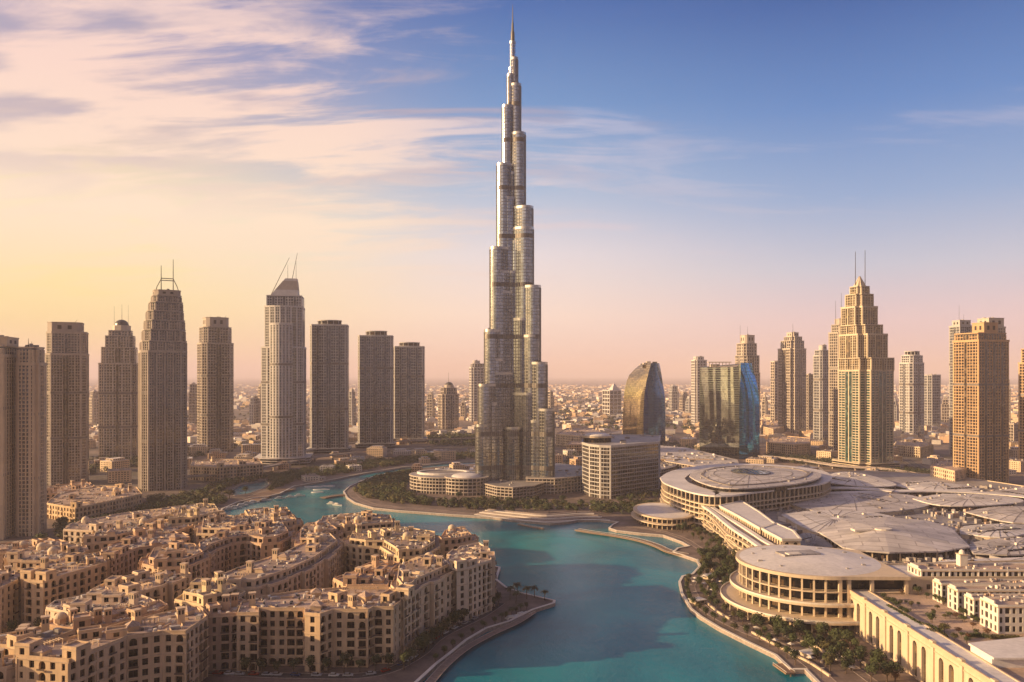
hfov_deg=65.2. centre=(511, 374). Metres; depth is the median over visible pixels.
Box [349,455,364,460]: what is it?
house
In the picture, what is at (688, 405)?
distant tower
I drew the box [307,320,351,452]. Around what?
slab tower
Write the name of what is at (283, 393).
hotel tower
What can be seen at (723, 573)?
broadleaf tree
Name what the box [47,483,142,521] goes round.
apartment block
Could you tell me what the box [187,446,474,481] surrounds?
viaduct
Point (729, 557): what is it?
broadleaf tree
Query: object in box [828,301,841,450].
residential tower
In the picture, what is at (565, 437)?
apartment block
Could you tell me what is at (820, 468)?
highway
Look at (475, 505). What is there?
broadleaf tree
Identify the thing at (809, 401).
tower
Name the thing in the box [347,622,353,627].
window
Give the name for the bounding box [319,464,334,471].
house
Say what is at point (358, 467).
house
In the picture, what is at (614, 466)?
hotel slab
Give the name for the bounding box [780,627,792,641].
broadleaf tree
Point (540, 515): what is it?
shore steps
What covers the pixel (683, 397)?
distant tower
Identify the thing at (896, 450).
house
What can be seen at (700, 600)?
kiosk
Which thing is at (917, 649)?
arcade building
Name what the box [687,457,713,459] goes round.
house
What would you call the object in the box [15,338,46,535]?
residential tower
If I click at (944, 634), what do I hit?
hedge
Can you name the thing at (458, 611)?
broadleaf tree
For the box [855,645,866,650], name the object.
broadleaf tree
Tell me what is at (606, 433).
highway
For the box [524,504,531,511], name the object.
broadleaf tree
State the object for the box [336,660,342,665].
window
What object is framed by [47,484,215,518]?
road
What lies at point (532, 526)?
jetty
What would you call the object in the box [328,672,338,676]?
parked car
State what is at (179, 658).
window
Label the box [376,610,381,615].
window
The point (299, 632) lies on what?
window
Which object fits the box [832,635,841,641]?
broadleaf tree
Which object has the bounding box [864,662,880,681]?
broadleaf tree
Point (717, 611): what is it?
garden wall
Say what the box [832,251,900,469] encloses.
stepped golden tower
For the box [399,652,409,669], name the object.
broadleaf tree
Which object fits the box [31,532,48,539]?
broadleaf tree
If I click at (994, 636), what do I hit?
hedge
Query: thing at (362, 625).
window
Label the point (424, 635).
broadleaf tree
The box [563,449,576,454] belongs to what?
house
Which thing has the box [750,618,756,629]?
broadleaf tree
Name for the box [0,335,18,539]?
residential tower
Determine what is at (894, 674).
broadleaf tree
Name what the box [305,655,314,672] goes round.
broadleaf tree
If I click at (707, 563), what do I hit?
broadleaf tree
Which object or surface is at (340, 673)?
kerb
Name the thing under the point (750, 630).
kerb
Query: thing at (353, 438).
house
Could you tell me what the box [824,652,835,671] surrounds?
broadleaf tree
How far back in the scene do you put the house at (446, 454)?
1873.48 m
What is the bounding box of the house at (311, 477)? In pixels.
[301,473,325,481]
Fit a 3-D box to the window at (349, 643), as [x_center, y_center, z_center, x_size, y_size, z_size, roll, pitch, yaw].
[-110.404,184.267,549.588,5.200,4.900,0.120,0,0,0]
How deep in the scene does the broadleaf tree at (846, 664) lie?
534.60 m
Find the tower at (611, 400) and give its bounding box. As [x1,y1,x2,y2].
[602,384,621,414]
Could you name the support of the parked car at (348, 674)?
on the road at (362, 675)
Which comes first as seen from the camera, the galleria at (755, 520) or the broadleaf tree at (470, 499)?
the galleria at (755, 520)
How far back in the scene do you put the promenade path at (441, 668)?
584.98 m
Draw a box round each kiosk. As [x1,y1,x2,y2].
[688,597,706,604]
[702,573,711,579]
[799,648,821,658]
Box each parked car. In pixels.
[212,670,223,674]
[224,671,234,674]
[234,671,244,674]
[248,671,258,675]
[261,671,271,675]
[271,672,282,675]
[290,672,300,675]
[311,672,321,676]
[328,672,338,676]
[342,672,353,676]
[366,671,375,674]
[380,667,390,672]
[505,615,515,619]
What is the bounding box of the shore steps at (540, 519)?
[477,513,605,520]
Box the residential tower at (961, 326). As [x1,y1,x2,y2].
[949,319,971,454]
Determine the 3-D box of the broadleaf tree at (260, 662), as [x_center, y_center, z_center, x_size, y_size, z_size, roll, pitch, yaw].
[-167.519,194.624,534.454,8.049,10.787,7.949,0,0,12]
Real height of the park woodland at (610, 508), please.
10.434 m
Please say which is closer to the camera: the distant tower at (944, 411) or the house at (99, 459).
the house at (99, 459)
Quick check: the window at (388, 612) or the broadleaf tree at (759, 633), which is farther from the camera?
the broadleaf tree at (759, 633)
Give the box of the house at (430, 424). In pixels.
[425,421,433,427]
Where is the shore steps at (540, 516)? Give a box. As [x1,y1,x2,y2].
[482,511,597,517]
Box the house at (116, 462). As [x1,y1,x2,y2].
[100,457,128,471]
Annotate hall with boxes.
[659,464,831,528]
[660,445,738,469]
[660,461,677,474]
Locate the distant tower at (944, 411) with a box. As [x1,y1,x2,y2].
[941,397,948,421]
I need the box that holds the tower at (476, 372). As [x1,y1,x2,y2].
[469,360,483,421]
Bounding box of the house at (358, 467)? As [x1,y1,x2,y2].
[346,463,361,471]
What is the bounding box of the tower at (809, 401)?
[806,373,812,429]
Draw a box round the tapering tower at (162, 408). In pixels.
[138,260,186,490]
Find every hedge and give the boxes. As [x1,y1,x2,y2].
[886,604,923,624]
[923,622,942,631]
[925,628,948,636]
[964,632,986,637]
[987,633,1021,638]
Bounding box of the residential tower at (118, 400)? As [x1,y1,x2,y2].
[98,320,137,458]
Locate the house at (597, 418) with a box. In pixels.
[593,417,602,420]
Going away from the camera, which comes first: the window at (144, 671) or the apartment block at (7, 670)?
the apartment block at (7, 670)
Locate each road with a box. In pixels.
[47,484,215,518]
[208,603,503,678]
[904,460,928,470]
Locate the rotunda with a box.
[720,544,910,632]
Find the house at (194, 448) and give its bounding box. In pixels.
[189,444,206,455]
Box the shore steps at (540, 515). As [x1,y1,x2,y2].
[485,510,593,516]
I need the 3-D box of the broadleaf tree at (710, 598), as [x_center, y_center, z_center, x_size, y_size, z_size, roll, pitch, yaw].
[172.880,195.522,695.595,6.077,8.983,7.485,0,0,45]
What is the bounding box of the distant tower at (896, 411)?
[894,398,898,420]
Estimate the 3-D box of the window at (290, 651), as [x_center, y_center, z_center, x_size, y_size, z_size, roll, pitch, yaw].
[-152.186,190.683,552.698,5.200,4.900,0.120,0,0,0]
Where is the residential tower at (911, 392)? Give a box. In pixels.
[899,351,923,436]
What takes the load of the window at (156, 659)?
in the apartment block at (170, 646)
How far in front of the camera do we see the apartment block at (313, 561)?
666.46 m
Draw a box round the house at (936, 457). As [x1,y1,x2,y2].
[927,455,943,459]
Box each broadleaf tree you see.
[6,620,18,631]
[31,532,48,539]
[33,616,40,626]
[55,516,68,524]
[55,531,62,538]
[216,486,223,492]
[222,489,234,497]
[239,656,251,672]
[255,658,266,673]
[272,660,281,671]
[289,657,299,671]
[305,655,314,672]
[321,657,331,672]
[338,651,353,672]
[356,659,365,671]
[370,654,381,670]
[382,652,393,667]
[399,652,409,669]
[404,647,415,664]
[413,636,429,656]
[416,632,429,651]
[422,631,435,647]
[428,627,438,643]
[432,653,438,661]
[435,625,444,639]
[438,621,447,636]
[440,616,451,630]
[441,644,447,654]
[449,611,460,629]
[450,609,462,625]
[461,608,468,620]
[465,497,473,502]
[472,503,478,511]
[495,590,501,605]
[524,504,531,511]
[544,503,551,512]
[596,505,604,513]
[615,496,623,503]
[684,577,690,583]
[690,597,696,606]
[694,603,702,611]
[695,576,702,587]
[696,547,704,557]
[696,569,702,575]
[702,560,710,568]
[702,605,709,616]
[703,589,710,600]
[705,554,712,560]
[707,552,716,560]
[707,595,713,603]
[709,561,715,571]
[710,547,717,552]
[710,571,720,581]
[710,611,718,621]
[711,584,718,591]
[711,591,716,597]
[713,598,719,608]
[715,566,725,571]
[719,552,725,558]
[719,570,726,577]
[720,559,728,565]
[721,603,727,613]
[726,555,733,563]
[726,568,733,576]
[730,622,738,631]
[736,611,746,624]
[743,624,750,636]
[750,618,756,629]
[751,612,763,629]
[755,630,763,641]
[757,617,765,631]
[762,626,767,634]
[765,632,772,646]
[771,614,784,630]
[772,628,780,640]
[774,641,781,651]
[777,621,789,638]
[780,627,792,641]
[782,645,790,657]
[785,624,796,634]
[788,633,797,646]
[788,648,799,664]
[793,617,804,634]
[795,623,806,637]
[800,640,808,648]
[802,632,813,646]
[804,635,818,650]
[812,648,820,659]
[814,622,828,635]
[816,633,824,643]
[817,639,832,650]
[824,645,840,661]
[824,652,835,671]
[829,627,842,637]
[831,639,838,647]
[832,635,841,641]
[834,640,847,658]
[839,629,853,641]
[839,647,846,659]
[840,657,851,673]
[842,648,854,667]
[845,653,855,670]
[850,638,859,653]
[852,648,867,667]
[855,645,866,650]
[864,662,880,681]
[868,648,884,664]
[869,654,882,670]
[874,651,886,669]
[879,660,892,681]
[889,660,903,680]
[891,671,899,678]
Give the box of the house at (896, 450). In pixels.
[894,445,898,454]
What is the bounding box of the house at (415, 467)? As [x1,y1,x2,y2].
[411,463,422,472]
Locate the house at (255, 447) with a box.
[241,443,260,452]
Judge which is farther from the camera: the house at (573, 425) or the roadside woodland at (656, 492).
the house at (573, 425)
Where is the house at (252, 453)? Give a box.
[245,451,259,455]
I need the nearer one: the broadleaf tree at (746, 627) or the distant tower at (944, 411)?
the broadleaf tree at (746, 627)
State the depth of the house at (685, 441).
2233.66 m
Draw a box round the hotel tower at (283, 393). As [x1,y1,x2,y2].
[254,257,313,464]
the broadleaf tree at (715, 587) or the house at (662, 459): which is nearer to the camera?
the broadleaf tree at (715, 587)
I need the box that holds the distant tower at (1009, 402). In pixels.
[1009,379,1010,421]
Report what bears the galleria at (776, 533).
on the ground
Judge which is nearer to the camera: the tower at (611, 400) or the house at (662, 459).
the house at (662, 459)
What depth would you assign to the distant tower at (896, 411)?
3482.99 m
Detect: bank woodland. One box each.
[52,492,227,535]
[145,451,474,504]
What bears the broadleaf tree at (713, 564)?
on the ground
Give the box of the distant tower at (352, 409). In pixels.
[349,389,355,424]
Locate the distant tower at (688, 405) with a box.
[685,396,690,412]
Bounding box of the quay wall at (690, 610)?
[222,461,815,681]
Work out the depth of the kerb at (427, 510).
1188.71 m
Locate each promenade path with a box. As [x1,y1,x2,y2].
[349,480,598,520]
[426,613,533,681]
[626,526,876,681]
[687,558,835,681]
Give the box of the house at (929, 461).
[922,457,940,464]
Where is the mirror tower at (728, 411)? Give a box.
[699,362,759,458]
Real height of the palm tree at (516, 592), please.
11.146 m
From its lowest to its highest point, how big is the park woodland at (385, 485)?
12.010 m
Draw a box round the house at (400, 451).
[391,448,410,454]
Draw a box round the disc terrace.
[631,502,695,529]
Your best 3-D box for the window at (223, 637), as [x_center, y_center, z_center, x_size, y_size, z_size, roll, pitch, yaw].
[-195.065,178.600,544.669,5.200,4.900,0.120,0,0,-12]
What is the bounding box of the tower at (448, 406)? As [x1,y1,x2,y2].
[438,378,458,428]
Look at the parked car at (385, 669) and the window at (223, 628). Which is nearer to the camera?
the parked car at (385, 669)
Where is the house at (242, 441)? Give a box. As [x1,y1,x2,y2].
[234,440,248,445]
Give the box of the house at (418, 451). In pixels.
[412,448,429,455]
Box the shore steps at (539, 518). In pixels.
[479,512,601,518]
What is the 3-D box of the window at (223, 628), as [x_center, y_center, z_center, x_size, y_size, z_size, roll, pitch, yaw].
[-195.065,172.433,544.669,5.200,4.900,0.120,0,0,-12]
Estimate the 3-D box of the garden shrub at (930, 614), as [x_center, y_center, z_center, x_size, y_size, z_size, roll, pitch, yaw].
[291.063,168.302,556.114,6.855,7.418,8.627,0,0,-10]
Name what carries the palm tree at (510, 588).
on the ground
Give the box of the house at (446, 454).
[434,449,455,460]
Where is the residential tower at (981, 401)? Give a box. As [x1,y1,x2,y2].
[952,321,1009,482]
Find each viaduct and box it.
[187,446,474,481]
[235,437,474,458]
[758,455,916,472]
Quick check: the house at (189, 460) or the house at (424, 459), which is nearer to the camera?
the house at (189, 460)
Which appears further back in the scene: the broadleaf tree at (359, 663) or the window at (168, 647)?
the broadleaf tree at (359, 663)
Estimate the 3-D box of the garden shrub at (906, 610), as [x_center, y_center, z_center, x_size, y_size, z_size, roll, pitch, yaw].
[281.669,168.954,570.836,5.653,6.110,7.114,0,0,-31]
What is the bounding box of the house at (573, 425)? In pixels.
[566,424,579,427]
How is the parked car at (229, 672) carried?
on the road at (362, 675)
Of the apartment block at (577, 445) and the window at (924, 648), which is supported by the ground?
the apartment block at (577, 445)
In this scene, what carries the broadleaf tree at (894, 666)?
on the ground
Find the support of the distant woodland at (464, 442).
on the ground
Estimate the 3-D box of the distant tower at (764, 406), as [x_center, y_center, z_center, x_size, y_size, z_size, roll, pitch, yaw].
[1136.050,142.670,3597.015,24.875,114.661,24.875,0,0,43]
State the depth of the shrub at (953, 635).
517.21 m
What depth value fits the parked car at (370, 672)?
533.11 m
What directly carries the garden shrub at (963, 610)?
on the arcade building at (917, 649)
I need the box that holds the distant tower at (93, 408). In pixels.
[89,390,97,424]
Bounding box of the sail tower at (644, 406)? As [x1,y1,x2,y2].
[623,361,664,444]
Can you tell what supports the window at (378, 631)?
in the apartment block at (320, 624)
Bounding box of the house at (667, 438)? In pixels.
[665,435,672,440]
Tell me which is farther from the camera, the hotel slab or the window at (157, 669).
the hotel slab
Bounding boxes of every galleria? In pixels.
[719,500,774,536]
[761,523,801,544]
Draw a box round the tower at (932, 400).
[924,374,940,426]
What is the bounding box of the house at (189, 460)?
[187,456,192,468]
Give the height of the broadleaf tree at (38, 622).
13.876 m
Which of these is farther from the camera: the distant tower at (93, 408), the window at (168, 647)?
the distant tower at (93, 408)
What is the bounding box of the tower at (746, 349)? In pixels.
[735,326,759,430]
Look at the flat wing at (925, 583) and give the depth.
630.47 m
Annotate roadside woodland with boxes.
[559,439,755,502]
[764,451,1018,484]
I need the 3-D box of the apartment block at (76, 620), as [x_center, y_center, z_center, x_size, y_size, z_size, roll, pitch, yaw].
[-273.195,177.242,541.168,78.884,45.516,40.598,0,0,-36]
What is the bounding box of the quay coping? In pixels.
[221,461,819,681]
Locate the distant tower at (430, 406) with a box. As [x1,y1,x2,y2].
[426,391,434,417]
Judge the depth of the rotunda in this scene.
646.55 m
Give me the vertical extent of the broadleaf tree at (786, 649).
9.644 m
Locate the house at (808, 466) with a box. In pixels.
[796,465,818,469]
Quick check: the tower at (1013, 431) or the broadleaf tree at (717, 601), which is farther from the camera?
the tower at (1013, 431)
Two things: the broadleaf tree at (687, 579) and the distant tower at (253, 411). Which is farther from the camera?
the distant tower at (253, 411)
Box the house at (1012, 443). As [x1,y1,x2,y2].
[1009,441,1017,446]
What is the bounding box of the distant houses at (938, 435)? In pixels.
[89,384,1017,444]
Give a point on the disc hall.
(692, 490)
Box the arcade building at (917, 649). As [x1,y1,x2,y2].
[846,588,1023,681]
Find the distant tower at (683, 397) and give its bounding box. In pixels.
[679,391,687,410]
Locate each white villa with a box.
[907,549,1023,575]
[932,578,1023,603]
[947,584,1023,611]
[964,592,1023,620]
[979,596,1023,633]
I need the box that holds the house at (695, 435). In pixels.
[691,433,698,437]
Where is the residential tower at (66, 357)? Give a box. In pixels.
[45,320,88,485]
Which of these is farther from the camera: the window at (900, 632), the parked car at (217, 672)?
the window at (900, 632)
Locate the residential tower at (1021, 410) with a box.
[1018,349,1023,459]
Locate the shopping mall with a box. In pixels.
[759,470,1023,562]
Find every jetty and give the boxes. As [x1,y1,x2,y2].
[238,487,294,501]
[320,493,346,498]
[518,523,543,529]
[575,528,688,555]
[773,662,794,676]
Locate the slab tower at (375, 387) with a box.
[355,331,395,447]
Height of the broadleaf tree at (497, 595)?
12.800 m
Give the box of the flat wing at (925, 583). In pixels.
[884,560,1023,593]
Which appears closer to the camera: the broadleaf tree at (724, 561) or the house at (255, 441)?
the broadleaf tree at (724, 561)
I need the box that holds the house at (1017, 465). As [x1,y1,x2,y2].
[1009,459,1023,471]
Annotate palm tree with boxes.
[506,586,514,594]
[506,607,515,614]
[512,582,521,594]
[512,590,521,602]
[522,586,531,598]
[911,585,922,594]
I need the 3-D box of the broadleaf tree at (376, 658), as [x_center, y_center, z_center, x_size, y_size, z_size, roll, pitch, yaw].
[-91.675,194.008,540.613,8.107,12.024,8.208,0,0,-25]
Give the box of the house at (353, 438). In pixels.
[349,436,357,441]
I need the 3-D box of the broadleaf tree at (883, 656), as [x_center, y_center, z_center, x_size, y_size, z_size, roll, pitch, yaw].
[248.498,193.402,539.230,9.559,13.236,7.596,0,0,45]
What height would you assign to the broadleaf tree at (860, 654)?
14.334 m
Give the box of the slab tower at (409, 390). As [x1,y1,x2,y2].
[394,342,426,442]
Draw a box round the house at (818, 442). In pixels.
[810,439,825,445]
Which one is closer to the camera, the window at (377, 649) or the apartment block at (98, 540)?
the window at (377, 649)
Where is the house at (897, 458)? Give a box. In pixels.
[894,455,901,461]
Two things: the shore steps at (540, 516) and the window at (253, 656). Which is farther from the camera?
the shore steps at (540, 516)
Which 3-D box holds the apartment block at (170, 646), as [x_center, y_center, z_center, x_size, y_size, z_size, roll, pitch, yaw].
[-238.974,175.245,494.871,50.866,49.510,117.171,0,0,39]
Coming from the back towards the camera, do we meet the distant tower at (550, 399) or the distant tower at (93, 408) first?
the distant tower at (550, 399)
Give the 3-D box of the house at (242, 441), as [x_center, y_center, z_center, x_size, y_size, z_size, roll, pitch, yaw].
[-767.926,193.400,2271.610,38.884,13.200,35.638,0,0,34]
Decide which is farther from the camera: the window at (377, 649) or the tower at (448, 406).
the tower at (448, 406)
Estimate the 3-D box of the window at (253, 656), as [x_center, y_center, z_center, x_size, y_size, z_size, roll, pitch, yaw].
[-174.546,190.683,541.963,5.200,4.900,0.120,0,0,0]
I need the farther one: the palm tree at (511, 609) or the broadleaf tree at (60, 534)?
the broadleaf tree at (60, 534)
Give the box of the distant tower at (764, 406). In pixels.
[761,394,767,417]
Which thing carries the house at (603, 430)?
on the ground
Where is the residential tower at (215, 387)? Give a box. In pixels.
[197,317,233,451]
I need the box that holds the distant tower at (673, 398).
[668,384,678,410]
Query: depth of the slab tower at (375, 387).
2196.82 m
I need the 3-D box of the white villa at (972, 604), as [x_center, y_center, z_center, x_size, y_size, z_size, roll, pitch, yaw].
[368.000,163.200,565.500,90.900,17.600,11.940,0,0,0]
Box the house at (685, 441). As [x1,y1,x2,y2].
[680,437,696,446]
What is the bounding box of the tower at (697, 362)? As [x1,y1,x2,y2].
[691,356,706,425]
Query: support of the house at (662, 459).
on the ground
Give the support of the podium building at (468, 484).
on the ground
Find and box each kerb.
[208,603,504,678]
[230,602,495,673]
[348,485,570,520]
[355,492,551,519]
[425,614,525,681]
[435,612,535,681]
[632,527,867,681]
[633,526,877,681]
[686,558,822,681]
[695,570,836,681]
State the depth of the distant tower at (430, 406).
3697.36 m
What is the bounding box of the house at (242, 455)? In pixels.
[234,453,252,458]
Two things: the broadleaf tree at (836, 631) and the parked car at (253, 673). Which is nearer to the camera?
the parked car at (253, 673)
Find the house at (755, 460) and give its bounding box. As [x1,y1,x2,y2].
[746,457,766,463]
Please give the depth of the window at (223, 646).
544.58 m
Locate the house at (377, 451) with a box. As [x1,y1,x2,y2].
[367,445,386,456]
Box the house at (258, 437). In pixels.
[255,434,260,439]
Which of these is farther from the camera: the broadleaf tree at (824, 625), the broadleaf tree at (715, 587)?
the broadleaf tree at (715, 587)
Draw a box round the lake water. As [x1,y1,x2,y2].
[224,462,811,681]
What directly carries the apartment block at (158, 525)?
on the ground
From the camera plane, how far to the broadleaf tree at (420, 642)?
566.98 m
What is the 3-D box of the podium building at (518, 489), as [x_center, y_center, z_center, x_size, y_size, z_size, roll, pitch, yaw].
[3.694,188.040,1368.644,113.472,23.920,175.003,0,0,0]
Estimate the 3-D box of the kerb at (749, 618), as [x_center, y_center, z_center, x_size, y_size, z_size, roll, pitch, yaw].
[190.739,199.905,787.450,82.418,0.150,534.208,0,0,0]
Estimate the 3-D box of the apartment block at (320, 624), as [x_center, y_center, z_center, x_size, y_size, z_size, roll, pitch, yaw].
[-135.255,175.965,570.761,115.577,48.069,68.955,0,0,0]
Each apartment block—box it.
[0,538,64,569]
[0,565,20,633]
[0,614,75,654]
[0,648,14,681]
[2,541,88,571]
[13,605,208,681]
[19,551,109,626]
[39,599,168,634]
[45,590,156,619]
[47,479,93,501]
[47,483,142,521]
[63,503,201,544]
[83,517,148,552]
[90,562,192,610]
[101,529,189,575]
[128,518,193,542]
[137,540,212,579]
[168,498,225,539]
[173,570,245,608]
[189,456,262,480]
[192,510,249,544]
[197,519,295,578]
[200,593,246,670]
[211,533,343,599]
[235,586,402,672]
[240,505,303,532]
[290,520,343,547]
[320,510,400,537]
[332,554,399,587]
[341,520,443,572]
[387,552,455,653]
[438,524,478,559]
[446,540,496,622]
[556,427,600,446]
[566,441,581,452]
[761,420,783,437]
[766,436,810,456]
[895,439,933,457]
[930,460,967,481]
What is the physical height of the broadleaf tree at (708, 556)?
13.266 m
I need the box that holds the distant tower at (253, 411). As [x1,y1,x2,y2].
[249,395,257,424]
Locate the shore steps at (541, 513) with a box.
[487,509,589,514]
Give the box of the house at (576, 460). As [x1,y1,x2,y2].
[570,456,581,465]
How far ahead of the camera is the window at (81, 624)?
516.60 m
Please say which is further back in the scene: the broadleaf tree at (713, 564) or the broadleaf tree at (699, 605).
the broadleaf tree at (713, 564)
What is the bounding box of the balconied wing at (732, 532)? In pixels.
[700,505,774,553]
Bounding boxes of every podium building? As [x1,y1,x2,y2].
[409,469,474,493]
[444,473,488,495]
[482,479,544,498]
[526,463,581,493]
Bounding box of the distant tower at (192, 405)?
[188,382,196,424]
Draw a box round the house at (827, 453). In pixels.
[816,449,837,458]
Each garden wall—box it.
[706,601,730,619]
[751,631,830,676]
[799,639,824,662]
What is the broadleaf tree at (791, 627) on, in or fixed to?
on the ground
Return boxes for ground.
[0,377,1023,681]
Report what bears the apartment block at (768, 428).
on the ground
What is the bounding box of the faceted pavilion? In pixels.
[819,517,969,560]
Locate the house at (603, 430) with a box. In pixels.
[598,428,610,432]
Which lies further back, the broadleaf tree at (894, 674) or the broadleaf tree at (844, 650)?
the broadleaf tree at (844, 650)
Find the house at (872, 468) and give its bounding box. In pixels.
[865,467,878,470]
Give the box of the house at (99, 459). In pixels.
[94,457,108,465]
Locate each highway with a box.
[434,422,672,435]
[760,431,823,470]
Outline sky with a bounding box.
[0,0,1023,376]
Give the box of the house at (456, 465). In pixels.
[449,462,469,468]
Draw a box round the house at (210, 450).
[209,448,227,455]
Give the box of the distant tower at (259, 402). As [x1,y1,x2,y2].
[257,383,260,422]
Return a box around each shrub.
[892,600,900,606]
[901,607,911,612]
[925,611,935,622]
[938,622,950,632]
[950,632,957,640]
[958,608,966,613]
[982,627,991,633]
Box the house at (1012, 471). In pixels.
[1009,469,1015,473]
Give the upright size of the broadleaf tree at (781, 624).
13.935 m
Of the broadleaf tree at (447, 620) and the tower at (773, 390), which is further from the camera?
the tower at (773, 390)
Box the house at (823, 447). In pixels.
[819,444,827,449]
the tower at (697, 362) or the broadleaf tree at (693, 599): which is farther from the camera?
the tower at (697, 362)
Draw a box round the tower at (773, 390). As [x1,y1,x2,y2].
[770,361,777,420]
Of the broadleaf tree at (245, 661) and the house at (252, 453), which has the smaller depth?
the broadleaf tree at (245, 661)
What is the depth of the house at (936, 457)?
1857.28 m
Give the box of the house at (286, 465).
[278,461,290,469]
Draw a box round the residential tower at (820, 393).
[813,344,827,439]
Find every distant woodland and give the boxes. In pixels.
[89,433,309,473]
[95,396,941,425]
[425,429,474,445]
[555,406,694,429]
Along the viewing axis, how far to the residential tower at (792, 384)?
2624.66 m
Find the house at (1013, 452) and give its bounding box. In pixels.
[1009,447,1017,458]
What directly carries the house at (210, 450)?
on the ground
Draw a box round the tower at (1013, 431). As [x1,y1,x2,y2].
[1009,422,1017,440]
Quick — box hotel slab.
[582,433,660,498]
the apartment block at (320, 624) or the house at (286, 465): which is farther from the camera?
the house at (286, 465)
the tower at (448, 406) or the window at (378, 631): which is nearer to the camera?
the window at (378, 631)
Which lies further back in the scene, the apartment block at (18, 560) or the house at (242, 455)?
the house at (242, 455)
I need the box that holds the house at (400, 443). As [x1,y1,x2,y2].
[397,438,411,444]
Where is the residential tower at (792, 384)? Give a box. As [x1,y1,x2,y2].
[778,331,805,435]
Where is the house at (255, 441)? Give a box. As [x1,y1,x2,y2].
[249,439,260,442]
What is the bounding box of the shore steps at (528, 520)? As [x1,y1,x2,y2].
[474,514,609,521]
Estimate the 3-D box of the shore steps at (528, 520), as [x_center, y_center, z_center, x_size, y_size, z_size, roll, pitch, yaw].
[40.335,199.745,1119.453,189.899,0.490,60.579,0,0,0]
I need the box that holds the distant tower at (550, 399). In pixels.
[548,390,553,407]
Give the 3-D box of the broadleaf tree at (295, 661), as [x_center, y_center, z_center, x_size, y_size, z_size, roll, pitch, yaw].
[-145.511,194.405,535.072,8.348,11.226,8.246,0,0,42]
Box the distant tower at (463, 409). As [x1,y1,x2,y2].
[460,399,466,417]
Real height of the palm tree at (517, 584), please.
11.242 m
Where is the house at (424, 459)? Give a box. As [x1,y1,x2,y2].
[419,456,429,462]
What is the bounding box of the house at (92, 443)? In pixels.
[89,438,95,447]
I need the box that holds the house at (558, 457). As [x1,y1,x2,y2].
[555,453,562,463]
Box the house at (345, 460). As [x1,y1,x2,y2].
[334,458,362,464]
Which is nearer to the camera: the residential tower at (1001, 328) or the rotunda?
the rotunda
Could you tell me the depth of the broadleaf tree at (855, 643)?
570.57 m
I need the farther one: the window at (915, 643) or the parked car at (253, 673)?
the parked car at (253, 673)
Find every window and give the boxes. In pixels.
[79,621,84,626]
[142,658,147,664]
[142,669,147,675]
[154,656,159,662]
[154,667,159,673]
[166,635,170,640]
[166,645,170,651]
[166,656,170,661]
[166,666,170,671]
[177,635,182,641]
[177,645,182,651]
[177,656,181,661]
[177,666,181,672]
[221,625,228,631]
[221,634,228,640]
[221,644,228,649]
[221,653,228,658]
[222,617,227,622]
[222,662,228,668]
[232,643,236,649]
[232,652,236,658]
[250,635,256,640]
[250,644,256,650]
[250,654,256,659]
[251,616,256,621]
[251,625,256,631]
[288,630,294,635]
[288,639,294,644]
[288,649,294,654]
[297,630,302,635]
[297,639,302,644]
[297,649,302,654]
[298,611,302,617]
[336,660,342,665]
[337,622,341,627]
[337,641,341,646]
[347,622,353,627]
[347,631,353,636]
[347,641,353,646]
[347,650,353,655]
[348,613,353,618]
[348,660,353,665]
[359,613,364,618]
[359,622,364,627]
[359,631,365,636]
[359,641,365,646]
[359,650,365,655]
[375,619,381,624]
[375,628,381,634]
[375,638,381,643]
[375,647,381,652]
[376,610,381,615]
[386,610,390,615]
[386,619,390,624]
[892,627,892,657]
[900,632,900,663]
[915,643,916,675]
[924,648,925,681]
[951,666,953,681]
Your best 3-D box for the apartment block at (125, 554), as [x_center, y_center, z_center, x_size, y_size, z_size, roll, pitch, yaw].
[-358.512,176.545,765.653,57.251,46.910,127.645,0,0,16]
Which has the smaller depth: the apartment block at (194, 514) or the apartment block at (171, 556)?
the apartment block at (171, 556)
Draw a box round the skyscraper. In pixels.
[475,6,554,480]
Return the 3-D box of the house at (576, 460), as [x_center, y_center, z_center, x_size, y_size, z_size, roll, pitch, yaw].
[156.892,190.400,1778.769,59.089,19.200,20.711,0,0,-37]
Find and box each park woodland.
[352,468,432,504]
[430,495,658,513]
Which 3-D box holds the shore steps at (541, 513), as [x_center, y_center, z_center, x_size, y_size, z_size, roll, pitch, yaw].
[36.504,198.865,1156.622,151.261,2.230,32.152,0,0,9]
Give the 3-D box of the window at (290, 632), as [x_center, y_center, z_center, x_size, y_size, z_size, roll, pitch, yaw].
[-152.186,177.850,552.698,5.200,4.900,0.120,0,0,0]
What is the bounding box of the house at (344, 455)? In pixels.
[329,451,347,457]
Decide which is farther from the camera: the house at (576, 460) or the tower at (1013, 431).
the tower at (1013, 431)
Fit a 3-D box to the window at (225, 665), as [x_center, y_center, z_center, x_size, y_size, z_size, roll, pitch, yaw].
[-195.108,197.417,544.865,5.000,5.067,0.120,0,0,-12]
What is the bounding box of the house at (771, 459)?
[761,455,777,462]
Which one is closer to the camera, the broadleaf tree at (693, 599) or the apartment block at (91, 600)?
the apartment block at (91, 600)
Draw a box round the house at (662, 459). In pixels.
[660,456,678,461]
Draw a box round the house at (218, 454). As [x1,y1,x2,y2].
[207,451,225,458]
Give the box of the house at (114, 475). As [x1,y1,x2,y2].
[107,468,131,482]

